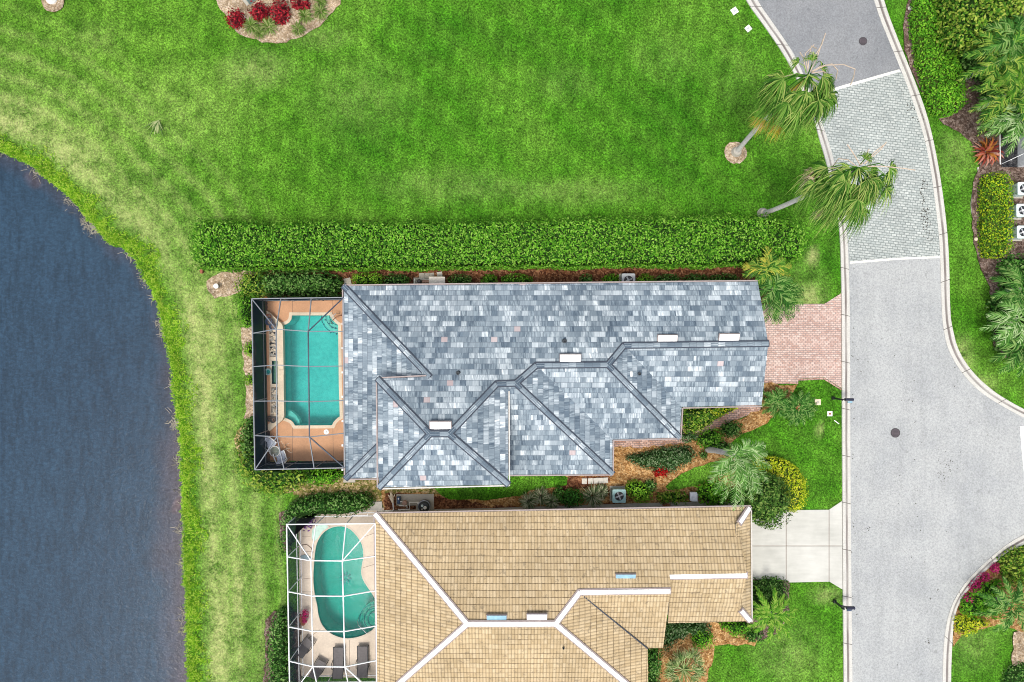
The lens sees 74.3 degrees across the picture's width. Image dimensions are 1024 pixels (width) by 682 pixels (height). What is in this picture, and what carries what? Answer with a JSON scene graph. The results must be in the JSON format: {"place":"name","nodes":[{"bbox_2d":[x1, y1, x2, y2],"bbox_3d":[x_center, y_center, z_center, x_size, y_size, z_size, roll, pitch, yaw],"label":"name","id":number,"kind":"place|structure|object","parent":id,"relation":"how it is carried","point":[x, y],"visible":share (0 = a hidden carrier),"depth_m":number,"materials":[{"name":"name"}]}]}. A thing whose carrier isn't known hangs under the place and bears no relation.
{"place":"outdoors","nodes":[
{"label":"outdoors","id":0,"kind":"place"},
{"bbox_2d":[0,153,188,681],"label":"pond water","id":1,"kind":"structure","parent":0,"point":[92,589],"depth_m":44.32,"materials":[{"name":"liquid"}]},
{"bbox_2d":[0,152,186,635],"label":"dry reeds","id":2,"kind":"object","parent":1,"relation":"on","point":[92,227],"visible":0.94,"depth_m":44.27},
{"bbox_2d":[0,133,382,681],"bbox_3d":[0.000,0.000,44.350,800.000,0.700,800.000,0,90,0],"label":"ground","id":3,"kind":"structure","parent":0,"point":[99,217],"depth_m":44.00,"materials":[{"name":"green plant"}]},
{"bbox_2d":[746,0,852,681],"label":"kerb","id":4,"kind":"structure","parent":3,"relation":"on","point":[770,27],"depth_m":43.91,"materials":[{"name":"concrete"}]},
{"bbox_2d":[874,0,1023,417],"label":"kerb","id":5,"kind":"structure","parent":3,"relation":"on","point":[975,381],"depth_m":43.91,"materials":[{"name":"concrete"}]},
{"bbox_2d":[942,534,1023,681],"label":"kerb","id":6,"kind":"structure","parent":3,"relation":"on","point":[948,636],"depth_m":43.91,"materials":[{"name":"concrete"}]},
{"bbox_2d":[434,475,567,499],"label":"side lawn","id":7,"kind":"structure","parent":0,"point":[519,485],"depth_m":43.94,"materials":[{"name":"green plant"}]},
{"bbox_2d":[0,0,1023,681],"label":"lawn","id":8,"kind":"structure","parent":0,"point":[410,110],"depth_m":43.99,"materials":[{"name":"green plant"}]},
{"bbox_2d":[206,270,255,298],"bbox_3d":[-18.186,-3.856,43.976,3.421,0.001,1.623,-18,90,0],"label":"mulch bed","id":9,"kind":"object","parent":8,"relation":"on","point":[225,281],"visible":0.56,"depth_m":43.98,"materials":[{"name":"soil"}]},
{"bbox_2d":[241,327,252,418],"bbox_3d":[-17.092,2.124,43.971,0.939,0.001,6.286,-2,90,0],"label":"mulch bed","id":10,"kind":"object","parent":8,"relation":"on","point":[246,334],"visible":0.64,"depth_m":43.97,"materials":[{"name":"soil"}]},
{"bbox_2d":[263,611,278,681],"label":"mulch bed","id":11,"kind":"object","parent":8,"relation":"on","point":[268,621],"visible":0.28,"depth_m":43.90,"materials":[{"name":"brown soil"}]},
{"bbox_2d":[264,606,288,681],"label":"hedge","id":12,"kind":"object","parent":11,"relation":"on","point":[279,663],"visible":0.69,"depth_m":42.92,"materials":[{"name":"green plant"}]},
{"bbox_2d":[216,0,340,42],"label":"mulch bed","id":13,"kind":"object","parent":8,"relation":"on","point":[284,34],"visible":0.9,"depth_m":43.93,"materials":[{"name":"soil"}]},
{"bbox_2d":[224,7,245,29],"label":"red shrub","id":14,"kind":"object","parent":13,"relation":"on","point":[237,20],"visible":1,"depth_m":43.40,"materials":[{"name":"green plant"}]},
{"bbox_2d":[247,0,270,22],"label":"red shrub","id":15,"kind":"object","parent":13,"relation":"on","point":[260,13],"visible":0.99,"depth_m":43.39,"materials":[{"name":"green plant"}]},
{"bbox_2d":[267,0,290,25],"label":"red shrub","id":16,"kind":"object","parent":13,"relation":"on","point":[281,14],"visible":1,"depth_m":43.45,"materials":[{"name":"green plant"}]},
{"bbox_2d":[267,300,343,460],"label":"pool deck","id":17,"kind":"structure","parent":8,"relation":"on","point":[331,445],"depth_m":43.94,"materials":[{"name":"concrete"}]},
{"bbox_2d":[266,311,285,430],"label":"planter wall","id":18,"kind":"structure","parent":17,"relation":"on","point":[271,357],"depth_m":43.58,"materials":[{"name":"ceramic"}]},
{"bbox_2d":[251,297,344,469],"bbox_3d":[-13.062,2.600,42.225,5.730,3.449,10.579,0,90,0],"label":"pool cage","id":19,"kind":"object","parent":17,"relation":"on","point":[259,310],"visible":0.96,"depth_m":41.86,"materials":[{"name":"grey"}]},
{"bbox_2d":[284,315,339,424],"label":"swimming pool","id":20,"kind":"structure","parent":17,"relation":"in","point":[323,381],"depth_m":45.50,"materials":[{"name":"liquid"}]},
{"bbox_2d":[282,312,342,428],"bbox_3d":[-13.033,1.915,43.968,4.088,0.105,7.558,0,90,0],"label":"pool coping","id":21,"kind":"object","parent":17,"relation":"on","point":[293,425],"visible":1,"depth_m":43.91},
{"bbox_2d":[234,421,381,508],"bbox_3d":[-13.420,8.715,43.967,10.490,0.001,4.732,23,90,0],"label":"mulch bed","id":22,"kind":"object","parent":8,"relation":"on","point":[377,496],"visible":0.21,"depth_m":43.97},
{"bbox_2d":[235,416,253,465],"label":"shrub","id":23,"kind":"object","parent":22,"relation":"on","point":[248,443],"visible":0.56,"depth_m":42.84,"materials":[{"name":"green plant"}]},
{"bbox_2d":[231,439,309,497],"bbox_3d":[-15.697,8.434,43.190,5.403,1.804,2.809,27,90,0],"label":"shrub","id":24,"kind":"object","parent":22,"relation":"on","point":[268,480],"visible":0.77,"depth_m":42.92,"materials":[{"name":"green plant"}]},
{"bbox_2d":[277,490,375,555],"bbox_3d":[-12.275,10.859,43.205,6.758,1.698,2.819,-28,90,0],"label":"hedge","id":25,"kind":"object","parent":22,"relation":"on","point":[305,510],"visible":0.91,"depth_m":42.92,"materials":[{"name":"green plant"}]},
{"bbox_2d":[285,468,383,507],"bbox_3d":[-9.785,9.376,43.963,11.503,0.001,2.556,8,90,0],"label":"mulch bed","id":26,"kind":"object","parent":8,"relation":"on","point":[361,485],"visible":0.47,"depth_m":43.96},
{"bbox_2d":[296,468,343,487],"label":"shrub","id":27,"kind":"object","parent":26,"relation":"on","point":[327,475],"visible":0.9,"depth_m":43.22,"materials":[{"name":"green plant"}]},
{"bbox_2d":[301,507,383,675],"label":"beige pool deck","id":28,"kind":"structure","parent":8,"relation":"on","point":[325,644],"depth_m":43.94,"materials":[{"name":"concrete"}]},
{"bbox_2d":[286,512,376,681],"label":"pool cage","id":29,"kind":"object","parent":28,"relation":"on","point":[294,592],"visible":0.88,"depth_m":41.91,"materials":[{"name":"grey"}]},
{"bbox_2d":[331,647,344,679],"bbox_3d":[-11.193,20.726,43.621,0.806,0.642,1.968,0,90,0],"label":"sun lounger","id":30,"kind":"object","parent":28,"relation":"on","point":[338,659],"visible":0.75,"depth_m":43.58,"materials":[{"name":"black plastic"}]},
{"bbox_2d":[312,525,374,639],"bbox_3d":[-11.113,15.748,43.975,4.060,0.090,7.504,-14,90,0],"label":"beige pool coping","id":31,"kind":"object","parent":28,"relation":"on","point":[321,624],"visible":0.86,"depth_m":43.93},
{"bbox_2d":[313,526,374,637],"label":"kidney pool","id":32,"kind":"structure","parent":28,"relation":"in","point":[327,576],"depth_m":45.60,"materials":[{"name":"liquid"}]},
{"bbox_2d":[356,645,368,677],"bbox_3d":[-9.633,20.642,43.621,0.806,0.642,1.968,-1,90,0],"label":"sun lounger","id":33,"kind":"object","parent":28,"relation":"on","point":[362,656],"visible":0.96,"depth_m":43.58,"materials":[{"name":"black plastic"}]},
{"bbox_2d":[384,486,442,496],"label":"mulch bed","id":34,"kind":"object","parent":8,"relation":"on","point":[423,490],"visible":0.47,"depth_m":43.95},
{"bbox_2d":[188,212,811,272],"bbox_3d":[-0.768,-6.226,42.857,39.023,2.403,3.754,0,90,0],"label":"hedge","id":35,"kind":"object","parent":8,"relation":"on","point":[705,242],"visible":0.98,"depth_m":42.12,"materials":[{"name":"green plant"}]},
{"bbox_2d":[383,492,620,509],"bbox_3d":[-0.030,10.825,43.955,16.828,0.001,2.085,0,90,0],"label":"mulch bed","id":36,"kind":"object","parent":8,"relation":"on","point":[441,502],"visible":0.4,"depth_m":43.95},
{"bbox_2d":[392,494,433,510],"bbox_3d":[-6.464,10.528,43.555,2.780,0.890,1.176,0,90,0],"label":"pool equipment","id":37,"kind":"object","parent":36,"relation":"on","point":[423,502],"visible":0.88,"depth_m":43.92,"materials":[{"name":"grey metal"}]},
{"bbox_2d":[518,490,536,508],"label":"variegated plant","id":38,"kind":"object","parent":36,"relation":"on","point":[526,500],"visible":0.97,"depth_m":43.44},
{"bbox_2d":[259,265,771,303],"bbox_3d":[-0.078,-2.896,43.980,34.793,0.001,4.738,0,90,0],"label":"mulch bed","id":39,"kind":"object","parent":8,"relation":"on","point":[550,275],"visible":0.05,"depth_m":43.98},
{"bbox_2d":[232,287,253,327],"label":"shrub","id":40,"kind":"object","parent":39,"relation":"on","point":[245,306],"visible":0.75,"depth_m":42.94,"materials":[{"name":"green plant"}]},
{"bbox_2d":[233,270,267,297],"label":"shrub","id":41,"kind":"object","parent":39,"relation":"on","point":[249,281],"visible":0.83,"depth_m":42.98,"materials":[{"name":"green plant"}]},
{"bbox_2d":[256,268,343,297],"bbox_3d":[-13.458,-3.639,43.081,5.398,1.983,2.010,0,90,0],"label":"shrub","id":42,"kind":"object","parent":39,"relation":"on","point":[293,285],"visible":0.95,"depth_m":42.79,"materials":[{"name":"green plant"}]},
{"bbox_2d":[350,272,383,285],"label":"hedge","id":43,"kind":"object","parent":39,"relation":"on","point":[367,280],"visible":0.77,"depth_m":43.15,"materials":[{"name":"green plant"}]},
{"bbox_2d":[379,273,410,285],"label":"shrub","id":44,"kind":"object","parent":39,"relation":"on","point":[396,280],"visible":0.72,"depth_m":43.28,"materials":[{"name":"green plant"}]},
{"bbox_2d":[501,273,533,282],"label":"shrub","id":45,"kind":"object","parent":39,"relation":"on","point":[513,279],"visible":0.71,"depth_m":43.48,"materials":[{"name":"green plant"}]},
{"bbox_2d":[741,246,791,292],"bbox_3d":[15.702,-4.348,42.563,2.837,3.074,2.655,41,90,0],"label":"palm tree","id":46,"kind":"object","parent":39,"relation":"on","point":[767,262],"visible":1,"depth_m":41.26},
{"bbox_2d":[755,273,804,324],"bbox_3d":[16.497,-2.712,42.601,3.465,2.997,3.454,0,90,0],"label":"palm tree","id":47,"kind":"object","parent":39,"relation":"on","point":[779,296],"visible":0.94,"depth_m":41.33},
{"bbox_2d":[341,280,769,489],"bbox_3d":[2.408,2.498,41.056,25.760,5.948,12.459,0,90,0],"label":"villa","id":48,"kind":"object","parent":8,"relation":"on","point":[453,385],"visible":1,"depth_m":40.34,"materials":[{"name":"tile"}]},
{"bbox_2d":[372,505,752,681],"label":"tiled villa","id":49,"kind":"object","parent":8,"relation":"on","point":[590,594],"visible":1,"depth_m":40.28,"materials":[{"name":"tile"}]},
{"bbox_2d":[381,382,796,509],"bbox_3d":[5.707,9.590,43.959,28.297,0.001,7.929,-14,90,0],"label":"mulch bed","id":50,"kind":"object","parent":8,"relation":"on","point":[625,470],"visible":0.3,"depth_m":43.96,"materials":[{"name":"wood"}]},
{"bbox_2d":[562,487,583,507],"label":"shrub","id":51,"kind":"object","parent":50,"relation":"on","point":[571,497],"visible":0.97,"depth_m":43.36,"materials":[{"name":"green plant"}]},
{"bbox_2d":[558,476,610,490],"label":"mulch bed","id":52,"kind":"object","parent":50,"relation":"on","point":[574,482],"visible":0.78,"depth_m":43.95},
{"bbox_2d":[579,482,604,507],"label":"variegated plant","id":53,"kind":"object","parent":50,"relation":"on","point":[587,496],"visible":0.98,"depth_m":43.46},
{"bbox_2d":[610,486,625,502],"bbox_3d":[6.844,9.909,43.569,0.980,0.861,0.980,0,90,0],"label":"air conditioner","id":54,"kind":"object","parent":50,"relation":"on","point":[617,494],"visible":1,"depth_m":43.15,"materials":[{"name":"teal metal"}]},
{"bbox_2d":[625,479,652,503],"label":"shrub","id":55,"kind":"object","parent":50,"relation":"on","point":[637,490],"visible":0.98,"depth_m":43.27,"materials":[{"name":"green plant"}]},
{"bbox_2d":[626,444,697,474],"bbox_3d":[9.575,7.631,43.432,4.672,1.225,1.855,0,90,0],"label":"hedge","id":56,"kind":"object","parent":50,"relation":"on","point":[671,458],"visible":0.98,"depth_m":43.33,"materials":[{"name":"green plant"}]},
{"bbox_2d":[655,489,688,504],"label":"shrub","id":57,"kind":"object","parent":50,"relation":"on","point":[674,497],"visible":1,"depth_m":43.62,"materials":[{"name":"green plant"}]},
{"bbox_2d":[695,428,724,448],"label":"shrub","id":58,"kind":"object","parent":50,"relation":"on","point":[707,437],"visible":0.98,"depth_m":43.42,"materials":[{"name":"green plant"}]},
{"bbox_2d":[694,479,732,505],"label":"shrub","id":59,"kind":"object","parent":50,"relation":"on","point":[705,492],"visible":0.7,"depth_m":43.22,"materials":[{"name":"green plant"}]},
{"bbox_2d":[719,420,744,438],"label":"shrub","id":60,"kind":"object","parent":50,"relation":"on","point":[730,429],"visible":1,"depth_m":43.47,"materials":[{"name":"green plant"}]},
{"bbox_2d":[705,438,770,510],"bbox_3d":[13.407,7.653,41.268,4.170,5.664,4.025,-39,90,0],"label":"palm tree","id":61,"kind":"object","parent":50,"relation":"on","point":[738,465],"visible":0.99,"depth_m":38.87,"materials":[{"name":"plant"}]},
{"bbox_2d":[760,387,793,418],"bbox_3d":[16.977,3.960,43.525,2.183,1.149,2.050,0,90,0],"label":"cycad","id":62,"kind":"object","parent":50,"relation":"on","point":[773,399],"visible":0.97,"depth_m":43.09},
{"bbox_2d":[612,405,760,448],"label":"paver walkway","id":63,"kind":"structure","parent":8,"relation":"on","point":[739,412],"depth_m":43.97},
{"bbox_2d":[648,621,756,681],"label":"mulch bed","id":64,"kind":"object","parent":8,"relation":"on","point":[722,637],"visible":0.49,"depth_m":43.92,"materials":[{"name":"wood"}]},
{"bbox_2d":[648,648,664,681],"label":"shrub","id":65,"kind":"object","parent":64,"relation":"on","point":[654,668],"visible":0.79,"depth_m":43.39,"materials":[{"name":"green plant"}]},
{"bbox_2d":[660,647,706,681],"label":"silver fan palm","id":66,"kind":"object","parent":64,"relation":"on","point":[698,670],"visible":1,"depth_m":42.10,"materials":[{"name":"green plant"}]},
{"bbox_2d":[663,618,712,651],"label":"shrub","id":67,"kind":"object","parent":64,"relation":"on","point":[674,631],"visible":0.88,"depth_m":43.40,"materials":[{"name":"green plant"}]},
{"bbox_2d":[690,629,716,651],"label":"shrub","id":68,"kind":"object","parent":64,"relation":"on","point":[700,639],"visible":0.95,"depth_m":43.32,"materials":[{"name":"green plant"}]},
{"bbox_2d":[719,621,754,639],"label":"shrub","id":69,"kind":"object","parent":64,"relation":"on","point":[736,627],"visible":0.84,"depth_m":43.54,"materials":[{"name":"green plant"}]},
{"bbox_2d":[681,406,734,433],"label":"shrub","id":70,"kind":"object","parent":8,"relation":"on","point":[694,418],"visible":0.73,"depth_m":43.40,"materials":[{"name":"green plant"}]},
{"bbox_2d":[724,142,746,163],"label":"mulch bed","id":71,"kind":"object","parent":8,"relation":"on","point":[730,157],"visible":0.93,"depth_m":43.93,"materials":[{"name":"soil"}]},
{"bbox_2d":[731,33,854,156],"bbox_3d":[14.693,-12.419,38.764,6.149,10.871,4.151,-44,90,0],"label":"fan palm","id":72,"kind":"object","parent":71,"relation":"on","point":[785,102],"visible":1,"depth_m":33.84,"materials":[{"name":"green plant"}]},
{"bbox_2d":[745,579,789,640],"bbox_3d":[16.595,17.476,43.913,2.926,0.001,4.038,0,90,0],"label":"mulch bed","id":73,"kind":"object","parent":8,"relation":"on","point":[765,631],"visible":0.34,"depth_m":43.91,"materials":[{"name":"brown plant"}]},
{"bbox_2d":[753,575,789,619],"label":"hedge","id":74,"kind":"object","parent":73,"relation":"on","point":[765,586],"visible":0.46,"depth_m":43.32,"materials":[{"name":"green plant"}]},
{"bbox_2d":[747,586,797,643],"bbox_3d":[16.174,16.959,42.761,3.564,2.679,3.302,39,90,0],"label":"palm tree","id":75,"kind":"object","parent":73,"relation":"on","point":[765,610],"visible":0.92,"depth_m":41.71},
{"bbox_2d":[739,471,796,529],"bbox_3d":[15.911,9.917,42.496,3.155,3.222,3.502,0,90,0],"label":"round tree","id":76,"kind":"object","parent":8,"relation":"on","point":[768,504],"visible":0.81,"depth_m":41.55,"materials":[{"name":"green plant"}]},
{"bbox_2d":[750,455,808,512],"bbox_3d":[17.293,8.728,43.381,2.408,1.330,4.695,-43,90,0],"label":"hedge","id":77,"kind":"object","parent":8,"relation":"on","point":[785,470],"visible":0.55,"depth_m":43.03,"materials":[{"name":"yellow plant"}]},
{"bbox_2d":[777,390,817,425],"bbox_3d":[18.283,4.307,43.454,2.720,1.293,2.362,0,90,0],"label":"cycad","id":78,"kind":"object","parent":8,"relation":"on","point":[807,410],"visible":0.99,"depth_m":43.02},
{"bbox_2d":[757,142,914,245],"bbox_3d":[17.261,-7.496,38.786,6.054,10.828,5.062,0,90,0],"label":"fan palm","id":79,"kind":"object","parent":8,"relation":"on","point":[839,193],"visible":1,"depth_m":34.10,"materials":[{"name":"green plant"}]},
{"bbox_2d":[903,0,1023,361],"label":"mulch bed","id":80,"kind":"object","parent":8,"relation":"on","point":[964,120],"visible":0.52,"depth_m":43.92,"materials":[{"name":"brown soil"}]},
{"bbox_2d":[907,0,970,120],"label":"hedge","id":81,"kind":"object","parent":80,"relation":"on","point":[938,71],"visible":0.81,"depth_m":43.24,"materials":[{"name":"green plant"}]},
{"bbox_2d":[932,0,1023,57],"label":"leafy tree","id":82,"kind":"object","parent":80,"relation":"on","point":[961,21],"visible":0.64,"depth_m":41.51,"materials":[{"name":"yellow plant"}]},
{"bbox_2d":[972,136,1003,166],"bbox_3d":[30.726,-12.261,43.663,2.106,0.679,2.137,0,90,0],"label":"bromeliad","id":83,"kind":"object","parent":80,"relation":"on","point":[992,151],"visible":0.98,"depth_m":43.61,"materials":[{"name":"orange plant"}]},
{"bbox_2d":[955,32,1023,85],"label":"shrub","id":84,"kind":"object","parent":80,"relation":"on","point":[966,64],"visible":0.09,"depth_m":43.10,"materials":[{"name":"green plant"}]},
{"bbox_2d":[957,28,1023,96],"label":"palm tree","id":85,"kind":"object","parent":80,"relation":"on","point":[986,67],"visible":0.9,"depth_m":40.66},
{"bbox_2d":[968,69,1023,135],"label":"palm tree","id":86,"kind":"object","parent":80,"relation":"on","point":[985,104],"visible":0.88,"depth_m":41.33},
{"bbox_2d":[976,171,1016,258],"bbox_3d":[31.274,-8.100,43.519,2.300,1.052,5.718,0,90,0],"label":"hedge","id":87,"kind":"object","parent":80,"relation":"on","point":[993,214],"visible":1,"depth_m":43.38,"materials":[{"name":"plant"}]},
{"bbox_2d":[975,14,1023,70],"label":"palm tree","id":88,"kind":"object","parent":80,"relation":"on","point":[1019,24],"visible":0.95,"depth_m":40.52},
{"bbox_2d":[977,88,1023,156],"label":"palm tree","id":89,"kind":"object","parent":80,"relation":"on","point":[1010,120],"visible":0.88,"depth_m":41.40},
{"bbox_2d":[977,81,1023,137],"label":"shrub","id":90,"kind":"object","parent":80,"relation":"on","point":[983,111],"visible":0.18,"depth_m":43.15,"materials":[{"name":"green plant"}]},
{"bbox_2d":[979,293,1023,347],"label":"palm tree","id":91,"kind":"object","parent":80,"relation":"on","point":[1011,329],"visible":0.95,"depth_m":42.04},
{"bbox_2d":[979,44,1023,112],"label":"palm tree","id":92,"kind":"object","parent":80,"relation":"on","point":[1019,73],"visible":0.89,"depth_m":40.92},
{"bbox_2d":[985,252,1023,361],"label":"palm tree","id":93,"kind":"object","parent":80,"relation":"on","point":[993,303],"visible":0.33,"depth_m":43.47,"materials":[{"name":"green plant"}]},
{"bbox_2d":[988,324,1023,377],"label":"palm tree","id":94,"kind":"object","parent":80,"relation":"on","point":[1015,346],"visible":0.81,"depth_m":42.39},
{"bbox_2d":[989,264,1023,316],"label":"palm tree","id":95,"kind":"object","parent":80,"relation":"on","point":[1015,289],"visible":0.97,"depth_m":42.09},
{"bbox_2d":[1002,133,1017,166],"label":"shaded gravel","id":96,"kind":"structure","parent":80,"relation":"on","point":[1013,162],"depth_m":43.89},
{"bbox_2d":[953,562,1023,646],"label":"mulch bed","id":97,"kind":"object","parent":8,"relation":"on","point":[957,636],"visible":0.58,"depth_m":43.91,"materials":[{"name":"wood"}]},
{"bbox_2d":[951,613,992,636],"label":"shrub","id":98,"kind":"object","parent":97,"relation":"on","point":[965,623],"visible":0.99,"depth_m":43.54,"materials":[{"name":"yellow plant"}]},
{"bbox_2d":[958,578,1007,620],"bbox_3d":[30.402,16.671,43.472,3.014,1.193,2.698,0,90,0],"label":"shrub","id":99,"kind":"object","parent":97,"relation":"on","point":[977,605],"visible":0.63,"depth_m":43.42,"materials":[{"name":"green plant"}]},
{"bbox_2d":[973,576,1023,631],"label":"palm tree","id":100,"kind":"object","parent":97,"relation":"on","point":[1004,605],"visible":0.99,"depth_m":42.04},
{"bbox_2d":[996,545,1023,587],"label":"shrub","id":101,"kind":"object","parent":97,"relation":"on","point":[1011,566],"visible":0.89,"depth_m":43.33,"materials":[{"name":"green plant"}]},
{"bbox_2d":[1011,631,1023,665],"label":"mulch bed","id":102,"kind":"object","parent":8,"relation":"on","point":[1018,646],"visible":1,"depth_m":43.90,"materials":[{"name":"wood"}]},
{"bbox_2d":[1000,661,1023,681],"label":"shrub","id":103,"kind":"object","parent":102,"relation":"on","point":[1013,673],"visible":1,"depth_m":43.61,"materials":[{"name":"green plant"}]},
{"bbox_2d":[378,501,733,511],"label":"side path","id":104,"kind":"structure","parent":0,"point":[644,504],"depth_m":43.92,"materials":[{"name":"grey concrete"}]},
{"bbox_2d":[666,459,731,489],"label":"side lawn","id":105,"kind":"structure","parent":0,"point":[693,476],"depth_m":43.94,"materials":[{"name":"green plant"}]},
{"bbox_2d":[752,501,842,589],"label":"concrete driveway","id":106,"kind":"structure","parent":0,"point":[803,546],"depth_m":43.96,"materials":[{"name":"concrete"}]},
{"bbox_2d":[762,294,841,387],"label":"paver driveway","id":107,"kind":"structure","parent":0,"point":[805,342],"depth_m":43.97,"materials":[{"name":"brick"}]},
{"bbox_2d":[758,0,901,90],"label":"road","id":108,"kind":"structure","parent":0,"point":[803,26],"depth_m":43.94,"materials":[{"name":"asphalt"}]},
{"bbox_2d":[768,2,1023,681],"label":"road","id":109,"kind":"structure","parent":0,"point":[972,505],"depth_m":43.95,"materials":[{"name":"concrete"}]},
{"bbox_2d":[821,72,939,260],"bbox_3d":[23.988,-10.936,43.934,6.566,0.001,12.394,-13,90,0],"label":"road paver band","id":110,"kind":"object","parent":109,"relation":"on","point":[873,115],"visible":0.82,"depth_m":43.93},
{"bbox_2d":[850,256,939,263],"bbox_3d":[24.893,-5.309,43.928,5.895,0.001,0.201,-4,90,0],"label":"paver border","id":111,"kind":"object","parent":110,"relation":"on","point":[886,259],"visible":1,"depth_m":43.93,"materials":[{"name":"concrete"}]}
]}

